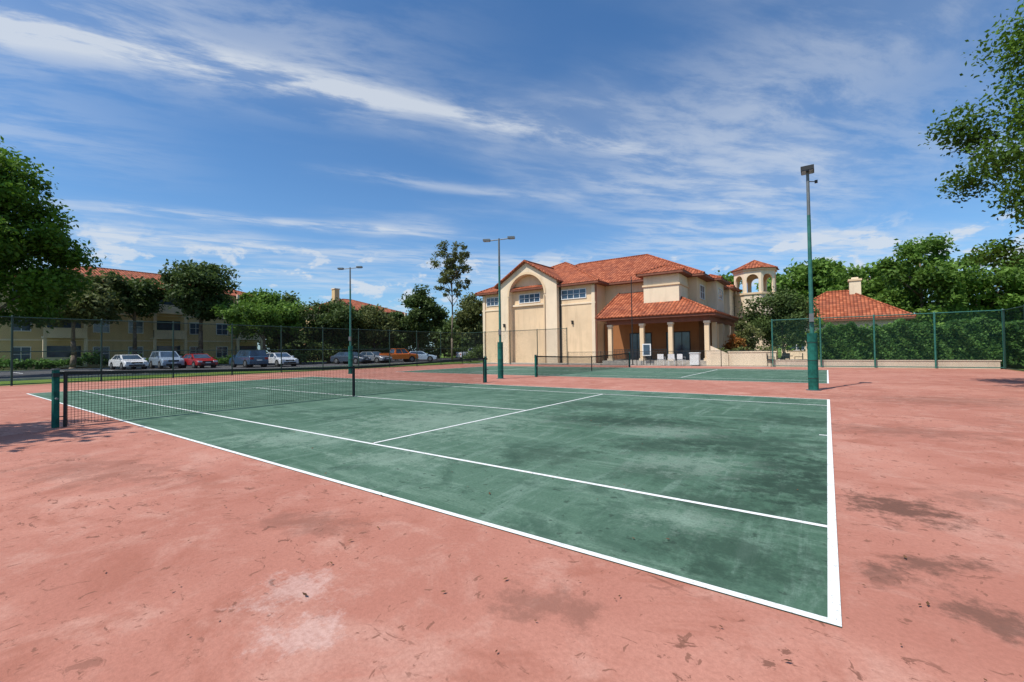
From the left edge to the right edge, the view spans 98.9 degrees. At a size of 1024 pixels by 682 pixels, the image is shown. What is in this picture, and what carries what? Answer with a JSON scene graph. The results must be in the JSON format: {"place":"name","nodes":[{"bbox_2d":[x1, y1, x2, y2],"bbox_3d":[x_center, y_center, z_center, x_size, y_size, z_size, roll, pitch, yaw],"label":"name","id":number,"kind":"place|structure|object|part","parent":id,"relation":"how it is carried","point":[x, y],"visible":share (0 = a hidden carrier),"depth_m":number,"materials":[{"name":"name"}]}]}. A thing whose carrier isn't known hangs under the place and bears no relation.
{"place":"outdoors","nodes":[
{"label":"outdoors","id":0,"kind":"place"},
{"bbox_2d":[0,358,482,378],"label":"road","id":1,"kind":"structure","parent":0,"point":[39,373],"depth_m":42.58,"materials":[{"name":"grey asphalt"}]},
{"bbox_2d":[109,355,148,369],"bbox_3d":[-37.374,2.076,42.661,4.620,1.475,2.040,-2,-1,33],"label":"parked car","id":2,"kind":"object","parent":1,"relation":"on","point":[131,363],"visible":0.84,"depth_m":41.91,"materials":[{"name":"white paint"}]},
{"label":"windows","id":3,"kind":"part","parent":2,"relation":"part of","materials":[{"name":"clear glass"}]},
{"bbox_2d":[149,351,184,368],"bbox_3d":[-34.902,1.926,44.212,4.710,1.775,2.040,-2,-2,37],"label":"parked car","id":4,"kind":"object","parent":1,"relation":"on","point":[180,363],"visible":0.74,"depth_m":43.39,"materials":[{"name":"silver metal"}]},
{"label":"windows","id":5,"kind":"part","parent":4,"relation":"part of","materials":[{"name":"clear glass"}]},
{"bbox_2d":[182,354,217,367],"bbox_3d":[-31.684,2.034,44.236,4.620,1.475,2.040,-2,-1,35],"label":"parked car","id":6,"kind":"object","parent":1,"relation":"on","point":[205,356],"visible":0.67,"depth_m":43.41,"materials":[{"name":"red paint"}]},
{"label":"windows","id":7,"kind":"part","parent":6,"relation":"part of","materials":[{"name":"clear glass"}]},
{"bbox_2d":[0,357,479,380],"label":"road kerb","id":8,"kind":"structure","parent":1,"relation":"on","point":[42,378],"depth_m":38.64,"materials":[{"name":"concrete"}]},
{"bbox_2d":[229,350,268,367],"bbox_3d":[-26.675,1.819,44.331,4.710,1.775,2.040,-2,-2,36],"label":"parked suv","id":9,"kind":"object","parent":1,"relation":"on","point":[256,357],"visible":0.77,"depth_m":43.20,"materials":[{"name":"blue paint"}]},
{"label":"windows","id":10,"kind":"part","parent":9,"relation":"part of","materials":[{"name":"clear glass"}]},
{"bbox_2d":[266,353,298,366],"bbox_3d":[-24.229,1.963,45.526,4.620,1.475,2.040,-2,-2,36],"label":"parked car","id":11,"kind":"object","parent":1,"relation":"on","point":[287,358],"visible":0.59,"depth_m":44.44,"materials":[{"name":"grey paint"}]},
{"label":"windows","id":12,"kind":"part","parent":11,"relation":"part of","materials":[{"name":"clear glass"}]},
{"bbox_2d":[330,352,370,363],"bbox_3d":[-19.243,2.042,52.283,4.620,1.475,2.040,-1,-1,19],"label":"parked car","id":13,"kind":"object","parent":1,"relation":"on","point":[339,357],"visible":0.65,"depth_m":51.72,"materials":[{"name":"paint"}]},
{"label":"windows","id":14,"kind":"part","parent":13,"relation":"part of","materials":[{"name":"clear glass"}]},
{"bbox_2d":[359,352,391,362],"bbox_3d":[-17.329,2.066,54.602,4.620,1.475,2.040,-1,-1,24],"label":"parked car","id":15,"kind":"object","parent":1,"relation":"on","point":[372,355],"visible":0.54,"depth_m":53.66,"materials":[{"name":"grey paint"}]},
{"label":"windows","id":16,"kind":"part","parent":15,"relation":"part of","materials":[{"name":"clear glass"}]},
{"bbox_2d":[380,348,418,362],"bbox_3d":[-14.897,1.897,56.623,5.390,1.835,2.040,0,-2,-39],"label":"pickup truck","id":17,"kind":"object","parent":1,"relation":"on","point":[403,356],"visible":0.43,"depth_m":56.23,"materials":[{"name":"orange paint"}]},
{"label":"windows","id":18,"kind":"part","parent":17,"relation":"part of","materials":[{"name":"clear glass"}]},
{"bbox_2d":[408,351,436,361],"bbox_3d":[-12.547,2.109,59.532,4.620,1.475,2.040,-1,-1,-10],"label":"parked car","id":19,"kind":"object","parent":1,"relation":"on","point":[424,354],"visible":0.45,"depth_m":58.80,"materials":[{"name":"blue paint"}]},
{"bbox_2d":[456,348,482,358],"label":"pickup truck","id":20,"kind":"object","parent":1,"relation":"on","point":[459,354],"visible":0.22,"depth_m":66.04,"materials":[{"name":"white paint"}]},
{"bbox_2d":[0,348,1023,385],"bbox_3d":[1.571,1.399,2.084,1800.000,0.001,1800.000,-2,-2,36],"label":"ground","id":21,"kind":"structure","parent":0,"point":[165,375],"depth_m":28.85,"materials":[{"name":"green plant"}]},
{"bbox_2d":[0,135,106,332],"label":"oak tree","id":22,"kind":"object","parent":21,"relation":"on","point":[27,234],"visible":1,"depth_m":30.38,"materials":[{"name":"green plant"}]},
{"bbox_2d":[31,270,128,368],"bbox_3d":[-44.293,-2.234,44.456,9.506,10.443,8.042,-2,-2,36],"label":"oak tree","id":23,"kind":"object","parent":21,"relation":"on","point":[92,306],"visible":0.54,"depth_m":44.23,"materials":[{"name":"green plant"}]},
{"bbox_2d":[0,283,256,370],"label":"walls","id":24,"kind":"structure","parent":21,"relation":"on","point":[144,336],"depth_m":52.49,"materials":[{"name":"yellow paint"}]},
{"bbox_2d":[6,266,251,297],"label":"tile roof","id":25,"kind":"structure","parent":24,"relation":"on","point":[128,273],"depth_m":57.87,"materials":[{"name":"tile"}]},
{"bbox_2d":[0,289,262,367],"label":"windows and balconies","id":26,"kind":"structure","parent":24,"relation":"attached to","point":[171,311],"depth_m":53.66,"materials":[{"name":"beige glass"}]},
{"bbox_2d":[0,349,266,369],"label":"shrubs","id":27,"kind":"object","parent":21,"relation":"on","point":[64,361],"visible":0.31,"depth_m":44.94,"materials":[{"name":"green plant"}]},
{"bbox_2d":[100,271,173,366],"bbox_3d":[-42.612,-2.384,49.884,7.488,10.932,8.120,0,-1,-20],"label":"oak tree","id":28,"kind":"object","parent":21,"relation":"on","point":[143,295],"visible":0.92,"depth_m":48.49,"materials":[{"name":"green plant"}]},
{"bbox_2d":[157,258,241,365],"bbox_3d":[-37.088,-3.341,52.270,8.371,12.800,10.226,0,-1,-32],"label":"oak tree","id":29,"kind":"object","parent":21,"relation":"on","point":[200,289],"visible":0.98,"depth_m":50.31,"materials":[{"name":"green plant"}]},
{"bbox_2d":[210,287,305,349],"bbox_3d":[-30.534,-1.754,52.023,10.641,9.442,9.824,-1,-1,5],"label":"oak tree","id":30,"kind":"object","parent":21,"relation":"on","point":[266,308],"visible":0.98,"depth_m":51.18,"materials":[{"name":"green plant"}]},
{"bbox_2d":[238,290,308,352],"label":"oak tree","id":31,"kind":"object","parent":21,"relation":"on","point":[287,338],"visible":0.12,"depth_m":58.53,"materials":[{"name":"green plant"}]},
{"bbox_2d":[298,297,364,362],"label":"oak tree","id":32,"kind":"object","parent":21,"relation":"on","point":[336,315],"visible":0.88,"depth_m":56.13,"materials":[{"name":"green plant"}]},
{"bbox_2d":[304,311,359,359],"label":"walls","id":33,"kind":"structure","parent":21,"relation":"on","point":[330,348],"depth_m":81.48,"materials":[{"name":"yellow paint"}]},
{"bbox_2d":[305,299,407,313],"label":"tile roof","id":34,"kind":"structure","parent":33,"relation":"on","point":[357,304],"depth_m":88.22,"materials":[{"name":"tile"}]},
{"bbox_2d":[331,288,339,302],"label":"chimney","id":35,"kind":"object","parent":34,"relation":"on","point":[335,292],"visible":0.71,"depth_m":83.25,"materials":[{"name":"yellow paint"}]},
{"bbox_2d":[257,316,474,357],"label":"distant trees","id":36,"kind":"object","parent":21,"relation":"on","point":[287,348],"visible":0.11,"depth_m":79.71,"materials":[{"name":"green plant"}]},
{"bbox_2d":[351,304,404,361],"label":"oak tree","id":37,"kind":"object","parent":21,"relation":"on","point":[376,318],"visible":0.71,"depth_m":60.61,"materials":[{"name":"green plant"}]},
{"bbox_2d":[283,341,474,363],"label":"shrubs","id":38,"kind":"object","parent":21,"relation":"on","point":[327,357],"visible":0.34,"depth_m":57.58,"materials":[{"name":"green plant"}]},
{"bbox_2d":[388,284,449,360],"bbox_3d":[-14.315,-2.760,66.254,9.112,11.634,9.784,-2,-2,36],"label":"oak tree","id":39,"kind":"object","parent":21,"relation":"on","point":[423,305],"visible":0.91,"depth_m":64.27,"materials":[{"name":"green plant"}]},
{"bbox_2d":[429,240,472,361],"bbox_3d":[-7.707,-4.941,55.066,5.545,15.340,5.458,-2,-2,36],"label":"slash pine","id":40,"kind":"object","parent":21,"relation":"on","point":[448,272],"visible":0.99,"depth_m":54.69,"materials":[{"name":"green plant"}]},
{"bbox_2d":[453,292,482,347],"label":"oak tree","id":41,"kind":"object","parent":21,"relation":"on","point":[469,318],"visible":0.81,"depth_m":66.09,"materials":[{"name":"green plant"}]},
{"bbox_2d":[463,344,482,361],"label":"shrubs","id":42,"kind":"object","parent":21,"relation":"on","point":[480,351],"visible":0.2,"depth_m":52.27,"materials":[{"name":"green plant"}]},
{"bbox_2d":[0,364,1023,681],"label":"tennis court surround","id":43,"kind":"object","parent":21,"relation":"on","point":[928,480],"visible":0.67,"depth_m":2.66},
{"bbox_2d":[0,315,462,385],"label":"chain link fence","id":44,"kind":"object","parent":43,"relation":"on","point":[295,363],"visible":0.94,"depth_m":25.71,"materials":[{"name":"green metal"}]},
{"bbox_2d":[337,266,362,373],"bbox_3d":[-10.242,-1.329,27.740,1.540,6.810,0.400,-1,-1,1],"label":"tennis light pole","id":45,"kind":"object","parent":43,"relation":"on","point":[350,355],"visible":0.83,"depth_m":27.69,"materials":[{"name":"green metal"}]},
{"bbox_2d":[27,377,841,627],"bbox_3d":[-4.872,1.693,13.474,23.770,0.004,10.970,-2,-2,36],"label":"tennis court","id":46,"kind":"object","parent":43,"relation":"on","point":[720,501],"visible":0.92,"depth_m":5.37,"materials":[{"name":"green paint"}]},
{"bbox_2d":[51,356,488,427],"bbox_3d":[-4.844,1.141,13.460,0.212,1.115,12.961,-2,-2,36],"label":"tennis net","id":47,"kind":"object","parent":46,"relation":"on","point":[55,399],"visible":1,"depth_m":10.59,"materials":[{"name":"black fabric"}]},
{"bbox_2d":[483,236,514,378],"bbox_3d":[-0.588,-1.601,21.044,1.540,6.810,0.400,-1,-1,7],"label":"tennis light pole","id":48,"kind":"object","parent":43,"relation":"on","point":[500,357],"visible":1,"depth_m":20.97,"materials":[{"name":"green metal"}]},
{"bbox_2d":[462,328,567,364],"bbox_3d":[-0.184,0.603,42.164,12.496,3.300,0.096,-2,-2,36],"label":"chain link fence","id":49,"kind":"object","parent":43,"relation":"on","point":[485,349],"visible":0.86,"depth_m":41.69,"materials":[{"name":"green metal"}]},
{"bbox_2d":[24,378,1008,680],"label":"fallen leaves","id":50,"kind":"object","parent":43,"relation":"on","point":[578,580],"visible":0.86,"depth_m":2.53,"materials":[{"name":"brown plant"}]},
{"bbox_2d":[399,366,828,383],"bbox_3d":[4.939,1.856,27.110,23.770,0.004,10.970,-2,-2,36],"label":"tennis court","id":51,"kind":"object","parent":43,"relation":"on","point":[776,375],"visible":0.83,"depth_m":23.63,"materials":[{"name":"green paint"}]},
{"bbox_2d":[534,352,631,376],"bbox_3d":[4.968,1.304,27.096,0.212,1.115,12.961,-2,-2,36],"label":"tennis net","id":52,"kind":"object","parent":51,"relation":"on","point":[540,369],"visible":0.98,"depth_m":25.58,"materials":[{"name":"black fabric"}]},
{"bbox_2d":[568,349,771,366],"bbox_3d":[11.193,1.326,33.970,15.460,1.200,0.060,-2,-2,36],"label":"chain link fence","id":53,"kind":"object","parent":43,"relation":"on","point":[693,360],"visible":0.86,"depth_m":32.62,"materials":[{"name":"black metal"}]},
{"bbox_2d":[800,164,821,390],"bbox_3d":[9.218,-1.929,13.475,0.450,6.880,0.440,-2,-2,36],"label":"tennis light pole","id":54,"kind":"object","parent":43,"relation":"on","point":[812,355],"visible":1,"depth_m":13.42,"materials":[{"name":"green metal"}]},
{"bbox_2d":[771,309,1003,367],"bbox_3d":[21.812,0.001,26.345,10.708,3.200,0.108,-2,-2,36],"label":"chain link fence","id":55,"kind":"object","parent":43,"relation":"on","point":[935,352],"visible":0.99,"depth_m":25.95,"materials":[{"name":"green metal"}]},
{"bbox_2d":[1002,305,1023,370],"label":"chain link fence","id":56,"kind":"object","parent":43,"relation":"on","point":[1004,338],"visible":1,"depth_m":22.87,"materials":[{"name":"green metal"}]},
{"bbox_2d":[718,270,742,293],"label":"shade tree","id":57,"kind":"object","parent":21,"relation":"on","point":[730,278],"visible":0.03,"depth_m":66.81,"materials":[{"name":"green plant"}]},
{"bbox_2d":[754,257,868,313],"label":"shade tree","id":58,"kind":"object","parent":21,"relation":"on","point":[825,271],"visible":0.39,"depth_m":71.30,"materials":[{"name":"green plant"}]},
{"bbox_2d":[785,317,944,353],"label":"shrubs","id":59,"kind":"object","parent":21,"relation":"on","point":[866,325],"visible":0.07,"depth_m":43.73,"materials":[{"name":"green plant"}]},
{"bbox_2d":[816,262,932,299],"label":"shade tree","id":60,"kind":"object","parent":21,"relation":"on","point":[871,287],"visible":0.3,"depth_m":58.19,"materials":[{"name":"green plant"}]},
{"bbox_2d":[814,316,1023,368],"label":"hedge","id":61,"kind":"object","parent":21,"relation":"on","point":[879,337],"visible":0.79,"depth_m":25.58,"materials":[{"name":"green plant"}]},
{"bbox_2d":[870,232,1004,324],"bbox_3d":[47.275,-5.224,49.443,11.066,14.203,11.991,0,-1,-16],"label":"shade tree","id":62,"kind":"object","parent":21,"relation":"on","point":[935,274],"visible":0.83,"depth_m":47.66,"materials":[{"name":"green plant"}]},
{"bbox_2d":[918,0,1023,271],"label":"oak tree","id":63,"kind":"object","parent":21,"relation":"on","point":[978,136],"visible":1,"depth_m":12.88,"materials":[{"name":"green plant"}]},
{"bbox_2d":[927,250,1023,329],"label":"shade tree","id":64,"kind":"object","parent":21,"relation":"on","point":[1012,277],"visible":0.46,"depth_m":45.74,"materials":[{"name":"green plant"}]},
{"bbox_2d":[992,286,1023,321],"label":"shade tree","id":65,"kind":"object","parent":21,"relation":"on","point":[1008,311],"visible":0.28,"depth_m":46.62,"materials":[{"name":"green plant"}]},
{"bbox_2d":[0,0,1023,352],"label":"sky","id":66,"kind":"structure","parent":0,"point":[285,144],"materials":[{"name":"blue"}]},
{"bbox_2d":[489,358,805,366],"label":"patio paving","id":67,"kind":"structure","parent":0,"point":[634,365],"depth_m":40.14,"materials":[{"name":"concrete"}]},
{"bbox_2d":[475,254,776,365],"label":"clubhouse","id":68,"kind":"structure","parent":67,"relation":"on","point":[684,310],"depth_m":43.63,"materials":[{"name":"beige paint"}]},
{"bbox_2d":[486,284,722,306],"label":"windows","id":69,"kind":"structure","parent":68,"relation":"in","point":[581,292],"depth_m":44.96,"materials":[{"name":"blue glass"}]},
{"bbox_2d":[630,331,704,358],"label":"porch doors","id":70,"kind":"structure","parent":68,"relation":"in","point":[682,345],"depth_m":40.31,"materials":[{"name":"grey glass"}]},
{"bbox_2d":[631,277,634,364],"bbox_3d":[10.021,-1.713,36.574,0.277,7.420,0.277,-2,-2,36],"label":"antenna pole","id":71,"kind":"object","parent":67,"relation":"on","point":[631,320],"visible":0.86,"depth_m":36.56,"materials":[{"name":"black metal"}]},
{"bbox_2d":[642,344,650,364],"bbox_3d":[11.252,1.106,36.545,0.700,1.750,0.075,-2,-2,36],"label":"notice board","id":72,"kind":"object","parent":67,"relation":"on","point":[646,347],"visible":0.91,"depth_m":36.52,"materials":[{"name":"white paint"}]},
{"bbox_2d":[657,354,665,365],"bbox_3d":[11.857,1.484,34.716,0.480,0.900,0.490,-2,-2,38],"label":"patio chair","id":73,"kind":"object","parent":67,"relation":"on","point":[661,355],"visible":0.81,"depth_m":34.52,"materials":[{"name":"white paint"}]},
{"bbox_2d":[677,354,685,365],"bbox_3d":[13.074,1.449,33.841,0.490,0.900,0.480,0,-2,-40],"label":"patio chair","id":74,"kind":"object","parent":67,"relation":"on","point":[680,355],"visible":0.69,"depth_m":33.62,"materials":[{"name":"white paint"}]},
{"bbox_2d":[689,352,700,364],"bbox_3d":[13.912,1.373,33.251,0.730,0.996,0.690,-2,-2,36],"label":"white storage bin","id":75,"kind":"object","parent":67,"relation":"on","point":[694,354],"visible":0.61,"depth_m":33.01,"materials":[{"name":"paint"}]},
{"bbox_2d":[722,334,746,349],"bbox_3d":[18.954,0.670,37.039,1.910,2.638,2.298,0,-2,-35],"label":"flowering shrub","id":76,"kind":"object","parent":67,"relation":"on","point":[733,343],"visible":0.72,"depth_m":36.99,"materials":[{"name":"orange plant"}]},
{"bbox_2d":[717,345,778,359],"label":"shrubs","id":77,"kind":"object","parent":67,"relation":"on","point":[744,348],"visible":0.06,"depth_m":33.58,"materials":[{"name":"green plant"}]},
{"bbox_2d":[731,321,765,349],"bbox_3d":[20.353,0.027,38.237,3.385,3.938,2.515,0,-1,-28],"label":"flowering shrub","id":78,"kind":"object","parent":67,"relation":"on","point":[746,331],"visible":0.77,"depth_m":37.82,"materials":[{"name":"green plant"}]},
{"bbox_2d":[730,260,778,358],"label":"bell tower","id":79,"kind":"structure","parent":67,"relation":"on","point":[747,274],"depth_m":49.23,"materials":[{"name":"beige paint"}]},
{"bbox_2d":[735,285,824,359],"bbox_3d":[24.768,-1.546,40.715,7.182,7.073,6.225,-2,-2,36],"label":"shade tree","id":80,"kind":"object","parent":67,"relation":"on","point":[758,318],"visible":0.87,"depth_m":39.67,"materials":[{"name":"green plant"}]},
{"bbox_2d":[782,319,894,358],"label":"walls","id":81,"kind":"structure","parent":67,"relation":"on","point":[869,322],"depth_m":45.27,"materials":[{"name":"beige paint"}]},
{"bbox_2d":[789,344,803,350],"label":"windows","id":82,"kind":"structure","parent":81,"relation":"attached to","point":[802,347],"depth_m":47.46,"materials":[{"name":"glass"}]},
{"bbox_2d":[807,290,916,322],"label":"tile roof","id":83,"kind":"structure","parent":81,"relation":"on","point":[842,303],"depth_m":45.60,"materials":[{"name":"tile"}]},
{"bbox_2d":[848,277,861,293],"bbox_3d":[37.462,-5.027,47.794,1.200,3.800,1.200,-2,-2,36],"label":"chimney","id":84,"kind":"object","parent":83,"relation":"on","point":[854,285],"visible":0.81,"depth_m":47.43,"materials":[{"name":"beige paint"}]},
{"bbox_2d":[774,360,1001,368],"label":"garden wall","id":85,"kind":"structure","parent":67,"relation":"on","point":[923,364],"depth_m":25.78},
{"bbox_2d":[781,353,789,359],"bbox_3d":[19.301,1.302,30.853,0.480,0.900,0.490,-2,-2,36],"label":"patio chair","id":86,"kind":"object","parent":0,"point":[787,356],"visible":0.68,"depth_m":31.01,"materials":[{"name":"black metal"}]}
]}

